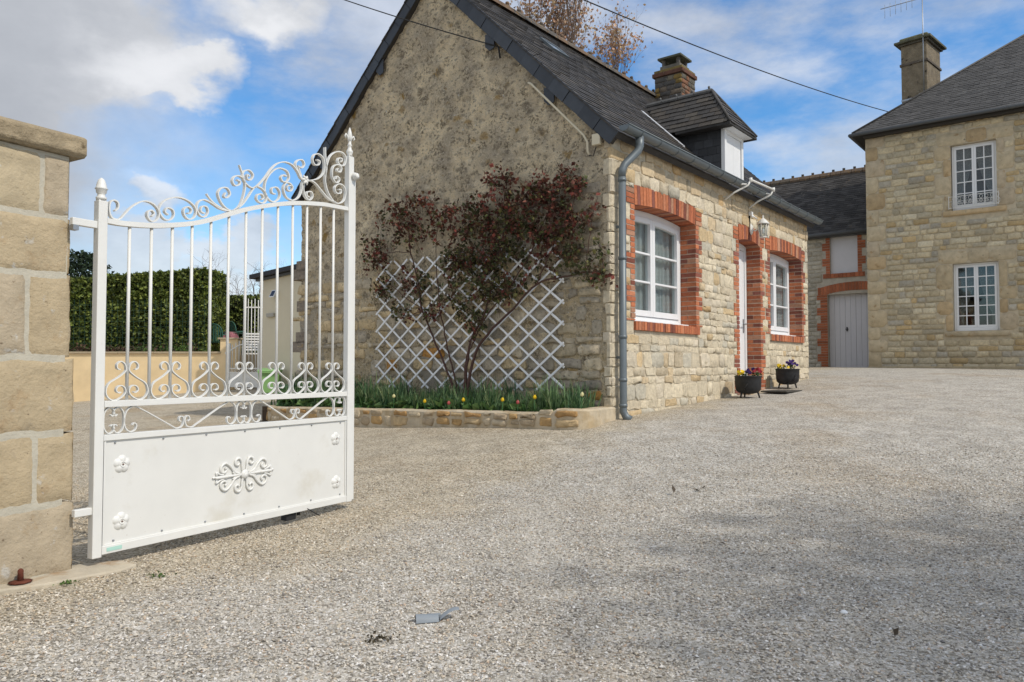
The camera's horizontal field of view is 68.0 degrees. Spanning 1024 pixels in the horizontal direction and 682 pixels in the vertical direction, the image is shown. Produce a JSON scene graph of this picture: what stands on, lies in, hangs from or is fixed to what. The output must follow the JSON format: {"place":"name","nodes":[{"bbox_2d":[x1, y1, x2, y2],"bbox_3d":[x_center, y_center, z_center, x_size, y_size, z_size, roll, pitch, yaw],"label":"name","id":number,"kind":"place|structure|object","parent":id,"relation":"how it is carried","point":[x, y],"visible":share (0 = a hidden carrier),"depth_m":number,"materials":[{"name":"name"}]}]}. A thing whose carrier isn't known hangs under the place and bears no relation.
{"place":"outdoors","nodes":[
{"label":"outdoors","id":0,"kind":"place"},
{"bbox_2d":[278,385,288,393],"bbox_3d":[-4.097,1.026,13.974,0.414,0.439,0.523,0,-2,-12],"label":"plant","id":1,"kind":"object","parent":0,"point":[282,388],"visible":0.09,"depth_m":13.76,"materials":[{"name":"green plant"}]},
{"bbox_2d":[0,367,1023,681],"bbox_3d":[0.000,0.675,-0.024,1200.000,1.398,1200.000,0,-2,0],"label":"ground","id":2,"kind":"structure","parent":0,"point":[824,407],"depth_m":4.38,"materials":[{"name":"grey gravel"}]},
{"bbox_2d":[0,116,86,584],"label":"stone pillar","id":3,"kind":"structure","parent":2,"relation":"on","point":[36,440],"depth_m":3.57,"materials":[{"name":"beige stone"}]},
{"bbox_2d":[69,128,359,558],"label":"wrought gate","id":4,"kind":"structure","parent":3,"relation":"attached to","point":[150,487],"depth_m":4.40,"materials":[{"name":"white metal"}]},
{"bbox_2d":[53,579,78,585],"bbox_3d":[-2.049,1.117,3.499,0.129,0.034,0.093,2,-3,-44],"label":"weed","id":5,"kind":"object","parent":2,"relation":"on","point":[68,581],"visible":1,"depth_m":3.50,"materials":[{"name":"green plant"}]},
{"bbox_2d":[0,560,135,594],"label":"threshold slab","id":6,"kind":"structure","parent":2,"relation":"on","point":[83,571],"depth_m":3.61,"materials":[{"name":"stone"}]},
{"bbox_2d":[8,568,32,584],"bbox_3d":[-2.245,1.071,3.465,0.100,0.062,0.095,0,-2,0],"label":"rusty gate stop","id":7,"kind":"object","parent":6,"relation":"on","point":[20,580],"visible":1,"depth_m":3.45,"materials":[{"name":"brown metal"}]},
{"bbox_2d":[68,248,114,278],"bbox_3d":[-15.584,-0.772,27.052,3.173,5.035,3.073,0,-2,0],"label":"evergreen tree","id":8,"kind":"object","parent":2,"relation":"on","point":[77,265],"visible":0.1,"depth_m":26.67,"materials":[{"name":"green plant"}]},
{"bbox_2d":[69,266,230,351],"bbox_3d":[-12.524,-0.615,23.451,7.150,3.307,2.007,0,-2,0],"label":"laurel hedge","id":9,"kind":"object","parent":2,"relation":"on","point":[81,288],"visible":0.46,"depth_m":22.65,"materials":[{"name":"green plant"}]},
{"bbox_2d":[65,338,242,401],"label":"yellow garden wall","id":10,"kind":"structure","parent":2,"relation":"on","point":[81,376],"depth_m":21.18,"materials":[{"name":"paint"}]},
{"bbox_2d":[147,570,176,577],"bbox_3d":[-1.683,1.116,3.650,0.096,0.040,0.108,-1,-2,23],"label":"weed","id":11,"kind":"object","parent":2,"relation":"on","point":[160,574],"visible":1,"depth_m":3.63,"materials":[{"name":"green plant"}]},
{"bbox_2d":[187,252,289,295],"bbox_3d":[-10.059,-0.904,29.922,7.390,5.510,6.046,0,-2,0],"label":"bare tree","id":12,"kind":"object","parent":2,"relation":"on","point":[237,277],"visible":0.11,"depth_m":30.57,"materials":[{"name":"brown plant"}]},
{"bbox_2d":[225,340,258,388],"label":"garden gate","id":13,"kind":"structure","parent":2,"relation":"on","point":[232,374],"depth_m":20.84,"materials":[{"name":"white metal"}]},
{"bbox_2d":[222,293,262,354],"bbox_3d":[-7.403,-0.219,27.084,6.415,2.999,1.311,0,-2,0],"label":"laurel hedge","id":14,"kind":"object","parent":2,"relation":"on","point":[236,303],"visible":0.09,"depth_m":26.69,"materials":[{"name":"green plant"}]},
{"bbox_2d":[240,355,256,388],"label":"terrace","id":15,"kind":"structure","parent":2,"relation":"on","point":[250,358],"depth_m":21.41,"materials":[{"name":"stone"}]},
{"bbox_2d":[211,323,225,342],"bbox_3d":[-9.064,-0.037,23.207,0.579,0.978,0.497,0,-2,-6],"label":"garden chair","id":16,"kind":"object","parent":15,"relation":"on","point":[215,341],"visible":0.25,"depth_m":22.99,"materials":[{"name":"green plastic"}]},
{"bbox_2d":[229,321,248,337],"bbox_3d":[-8.848,-0.135,24.412,0.579,0.978,0.497,-1,-2,34],"label":"garden chair","id":17,"kind":"object","parent":15,"relation":"on","point":[232,325],"visible":0.3,"depth_m":24.19,"materials":[{"name":"green plastic"}]},
{"bbox_2d":[246,299,259,354],"bbox_3d":[-8.041,-0.047,23.541,0.569,2.540,0.030,0,-2,-6],"label":"tall white railing","id":18,"kind":"object","parent":15,"relation":"on","point":[251,307],"visible":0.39,"depth_m":23.55,"materials":[{"name":"metal"}]},
{"bbox_2d":[246,331,259,354],"bbox_3d":[-8.315,0.257,24.200,0.560,1.180,0.472,1,-2,-17],"label":"white garden chair","id":19,"kind":"object","parent":15,"relation":"on","point":[252,341],"visible":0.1,"depth_m":24.42,"materials":[{"name":"plastic"}]},
{"bbox_2d":[258,368,282,392],"bbox_3d":[-6.022,0.980,18.878,0.536,0.619,0.551,0,-2,-8],"label":"wheelie bin","id":20,"kind":"object","parent":2,"relation":"on","point":[266,372],"visible":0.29,"depth_m":18.67,"materials":[{"name":"green plastic"}]},
{"bbox_2d":[249,264,300,384],"bbox_3d":[-2.635,-0.196,19.271,7.360,3.940,4.420,-2,-3,38],"label":"annex","id":21,"kind":"object","parent":2,"relation":"on","point":[269,306],"visible":0.19,"depth_m":19.31,"materials":[{"name":"paint"}]},
{"bbox_2d":[266,313,274,316],"bbox_3d":[-6.226,-0.667,19.545,0.320,0.100,0.050,-2,-3,38],"label":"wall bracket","id":22,"kind":"object","parent":21,"relation":"attached to","point":[270,314],"depth_m":19.50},
{"bbox_2d":[269,290,275,297],"bbox_3d":[-6.111,-1.209,19.419,0.200,0.205,0.136,-2,-3,38],"label":"solar lamp","id":23,"kind":"object","parent":21,"relation":"attached to","point":[272,293],"visible":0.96,"depth_m":19.39,"materials":[{"name":"white plastic"}]},
{"bbox_2d":[365,630,399,645],"bbox_3d":[-0.486,1.102,2.814,0.114,0.037,0.098,2,-3,-41],"label":"weed","id":24,"kind":"object","parent":2,"relation":"on","point":[378,637],"visible":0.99,"depth_m":2.81,"materials":[{"name":"green plant"}]},
{"bbox_2d":[415,607,458,623],"bbox_3d":[-0.299,1.097,3.044,0.175,0.046,0.073,0,-2,-12],"label":"plastic gate catch","id":25,"kind":"object","parent":2,"relation":"on","point":[427,618],"visible":1,"depth_m":3.02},
{"bbox_2d":[262,405,614,429],"bbox_3d":[-1.415,1.126,10.160,6.170,0.660,0.909,-2,-3,38],"label":"raised flower bed","id":26,"kind":"object","parent":2,"relation":"on","point":[572,418],"visible":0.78,"depth_m":8.96,"materials":[{"name":"stone"}]},
{"bbox_2d":[266,370,602,411],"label":"bulb leaves","id":27,"kind":"object","parent":26,"relation":"on","point":[552,398],"visible":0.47,"depth_m":9.50,"materials":[{"name":"green plant"}]},
{"bbox_2d":[360,160,618,396],"bbox_3d":[-0.555,-0.673,9.796,4.362,3.160,0.445,-2,-3,38],"label":"climbing rose","id":28,"kind":"object","parent":26,"relation":"on","point":[546,195],"visible":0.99,"depth_m":9.54,"materials":[{"name":"red plant"}]},
{"bbox_2d":[291,0,823,419],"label":"cottage","id":29,"kind":"structure","parent":2,"relation":"on","point":[707,299],"depth_m":10.42,"materials":[{"name":"stone"}]},
{"bbox_2d":[345,0,540,65],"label":"overhead cable","id":30,"kind":"object","parent":29,"relation":"attached to","point":[437,29],"visible":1,"depth_m":10.22,"materials":[{"name":"black rubber"}]},
{"bbox_2d":[375,241,564,390],"bbox_3d":[-0.679,-0.271,9.979,3.313,1.816,0.021,-2,-3,38],"label":"trellis","id":31,"kind":"object","parent":29,"relation":"attached to","point":[485,333],"visible":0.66,"depth_m":9.85,"materials":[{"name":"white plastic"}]},
{"bbox_2d":[527,82,601,155],"bbox_3d":[0.608,-2.669,9.043,1.047,1.097,0.054,-2,-3,38],"label":"cable conduit","id":32,"kind":"object","parent":29,"relation":"attached to","point":[597,139],"visible":1,"depth_m":8.84,"materials":[{"name":"beige plastic"}]},
{"bbox_2d":[634,210,688,325],"bbox_3d":[1.817,-0.931,9.853,0.238,1.441,1.686,-2,-3,38],"label":"window","id":33,"kind":"structure","parent":29,"relation":"in","point":[657,264],"depth_m":10.05,"materials":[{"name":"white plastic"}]},
{"bbox_2d":[738,243,746,375],"bbox_3d":[3.553,-0.406,12.017,0.113,2.372,0.862,-2,-3,38],"label":"door","id":34,"kind":"structure","parent":29,"relation":"in","point":[742,250],"depth_m":12.26,"materials":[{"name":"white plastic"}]},
{"bbox_2d":[724,177,774,208],"bbox_3d":[3.618,-2.235,11.518,0.364,0.356,1.157,-2,-3,38],"label":"cable bracket","id":35,"kind":"object","parent":29,"relation":"attached to","point":[756,182],"visible":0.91,"depth_m":11.34,"materials":[{"name":"white metal"}]},
{"bbox_2d":[749,212,756,225],"bbox_3d":[3.783,-1.920,11.897,0.145,0.211,0.075,0,-2,-3],"label":"motion sensor","id":36,"kind":"object","parent":29,"relation":"attached to","point":[751,214],"visible":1,"depth_m":11.89,"materials":[{"name":"white plastic"}]},
{"bbox_2d":[749,215,768,237],"bbox_3d":[3.862,-1.787,11.839,0.287,0.360,0.200,-2,-3,38],"label":"wall lantern","id":37,"kind":"object","parent":29,"relation":"attached to","point":[761,222],"depth_m":11.79,"materials":[{"name":"white paint"}]},
{"bbox_2d":[770,254,793,335],"bbox_3d":[4.616,-0.808,13.367,0.240,1.441,1.616,-2,-3,38],"label":"window","id":38,"kind":"structure","parent":29,"relation":"in","point":[777,263],"depth_m":13.74,"materials":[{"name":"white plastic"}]},
{"bbox_2d":[510,0,652,74],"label":"budding tree","id":39,"kind":"object","parent":2,"relation":"on","point":[561,23],"visible":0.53,"depth_m":34.48,"materials":[{"name":"brown plant"}]},
{"bbox_2d":[734,376,761,397],"bbox_3d":[3.384,0.657,10.868,0.384,0.318,0.384,1,-2,-31],"label":"cauldron planter","id":40,"kind":"object","parent":2,"relation":"on","point":[744,385],"visible":0.99,"depth_m":10.73,"materials":[{"name":"black metal"}]},
{"bbox_2d":[735,370,745,375],"bbox_3d":[3.297,0.491,10.874,0.192,0.163,0.241,0,-2,0],"label":"pansy","id":41,"kind":"object","parent":40,"relation":"in","point":[741,373],"visible":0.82,"depth_m":10.85,"materials":[{"name":"yellow plant"}]},
{"bbox_2d":[744,368,756,375],"bbox_3d":[3.398,0.466,10.884,0.203,0.179,0.202,0,-2,0],"label":"pansy","id":42,"kind":"object","parent":40,"relation":"in","point":[747,371],"visible":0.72,"depth_m":10.86,"materials":[{"name":"purple plant"}]},
{"bbox_2d":[748,367,763,377],"bbox_3d":[3.529,0.465,10.867,0.190,0.179,0.240,1,-2,-29],"label":"pansy","id":43,"kind":"object","parent":40,"relation":"in","point":[758,369],"visible":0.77,"depth_m":10.87,"materials":[{"name":"red plant"}]},
{"bbox_2d":[761,390,801,392],"bbox_3d":[4.168,0.773,11.722,0.400,0.022,0.720,-2,-3,38],"label":"door mat","id":44,"kind":"object","parent":2,"relation":"on","point":[784,391],"depth_m":11.63,"materials":[{"name":"black rubber"}]},
{"bbox_2d":[775,369,799,387],"bbox_3d":[4.467,0.607,12.296,0.384,0.318,0.384,-1,-2,32],"label":"cauldron planter","id":45,"kind":"object","parent":2,"relation":"on","point":[787,377],"visible":0.98,"depth_m":12.15,"materials":[{"name":"black metal"}]},
{"bbox_2d":[775,364,789,370],"bbox_3d":[4.350,0.437,12.308,0.259,0.144,0.186,1,-2,-16],"label":"pansy","id":46,"kind":"object","parent":45,"relation":"in","point":[779,366],"visible":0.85,"depth_m":12.28,"materials":[{"name":"yellow plant"}]},
{"bbox_2d":[783,359,798,368],"bbox_3d":[4.516,0.403,12.309,0.167,0.217,0.208,2,-3,-42],"label":"pansy","id":47,"kind":"object","parent":45,"relation":"in","point":[790,363],"visible":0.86,"depth_m":12.30,"materials":[{"name":"purple plant"}]},
{"bbox_2d":[763,165,868,366],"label":"barn","id":48,"kind":"structure","parent":2,"relation":"on","point":[834,200],"depth_m":22.18,"materials":[{"name":"grey stone"}]},
{"bbox_2d":[829,293,868,366],"bbox_3d":[9.783,-0.340,21.888,1.170,2.250,0.095,-2,-3,38],"label":"door","id":49,"kind":"structure","parent":48,"relation":"in","point":[849,347],"depth_m":21.91,"materials":[{"name":"grey wood"}]},
{"bbox_2d":[893,628,898,635],"bbox_3d":[1.416,1.070,2.793,0.010,0.033,0.026,1,-2,-18],"label":"fallen leaf","id":50,"kind":"object","parent":2,"relation":"on","point":[896,630],"visible":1,"depth_m":2.79,"materials":[{"name":"brown plant"}]},
{"bbox_2d":[848,32,1023,368],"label":"stone house","id":51,"kind":"structure","parent":2,"relation":"on","point":[944,164],"depth_m":19.10,"materials":[{"name":"beige stone"}]},
{"bbox_2d":[584,0,887,111],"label":"overhead cable","id":52,"kind":"object","parent":51,"relation":"attached to","point":[721,55],"visible":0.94,"depth_m":14.99,"materials":[{"name":"black rubber"}]},
{"bbox_2d":[882,0,924,93],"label":"television aerial","id":53,"kind":"object","parent":51,"relation":"attached to","point":[922,32],"visible":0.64,"depth_m":21.11,"materials":[{"name":"metal"}]},
{"bbox_2d":[952,140,996,210],"bbox_3d":[11.456,-4.066,18.777,0.950,1.630,0.200,-2,-3,38],"label":"window","id":54,"kind":"structure","parent":51,"relation":"in","point":[964,157],"depth_m":18.74,"materials":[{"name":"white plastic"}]},
{"bbox_2d":[954,261,999,330],"bbox_3d":[11.452,-1.085,18.676,0.960,1.665,0.200,-2,-3,38],"label":"window","id":55,"kind":"structure","parent":51,"relation":"in","point":[966,276],"depth_m":18.64,"materials":[{"name":"white plastic"}]},
{"bbox_2d":[0,0,1023,295],"label":"sky","id":56,"kind":"structure","parent":0,"point":[167,98],"materials":[{"name":"blue"}]},
{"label":"garden soil","id":57,"kind":"structure","parent":0,"visible":0},
{"bbox_2d":[69,341,202,351],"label":"undergrowth","id":58,"kind":"object","parent":57,"relation":"on","point":[143,348],"visible":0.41,"depth_m":21.71,"materials":[{"name":"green plant"}]},
{"bbox_2d":[70,300,206,351],"bbox_3d":[-11.752,-0.417,22.328,5.504,1.604,0.007,0,-2,0],"label":"wire netting","id":59,"kind":"object","parent":57,"relation":"on","point":[155,310],"visible":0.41,"depth_m":22.34,"materials":[{"name":"green metal"}]},
{"bbox_3d":[-8.960,0.075,24.012,0.860,0.690,0.860,0,-2,0],"label":"garden table","id":60,"kind":"object","parent":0,"visible":0},
{"bbox_2d":[223,332,238,337],"bbox_3d":[-8.860,-0.184,23.841,0.539,0.195,0.519,0,-2,0],"label":"table cloth","id":61,"kind":"object","parent":60,"relation":"on","point":[233,335],"visible":0.51,"depth_m":23.64,"materials":[{"name":"pink fabric"}]}
]}

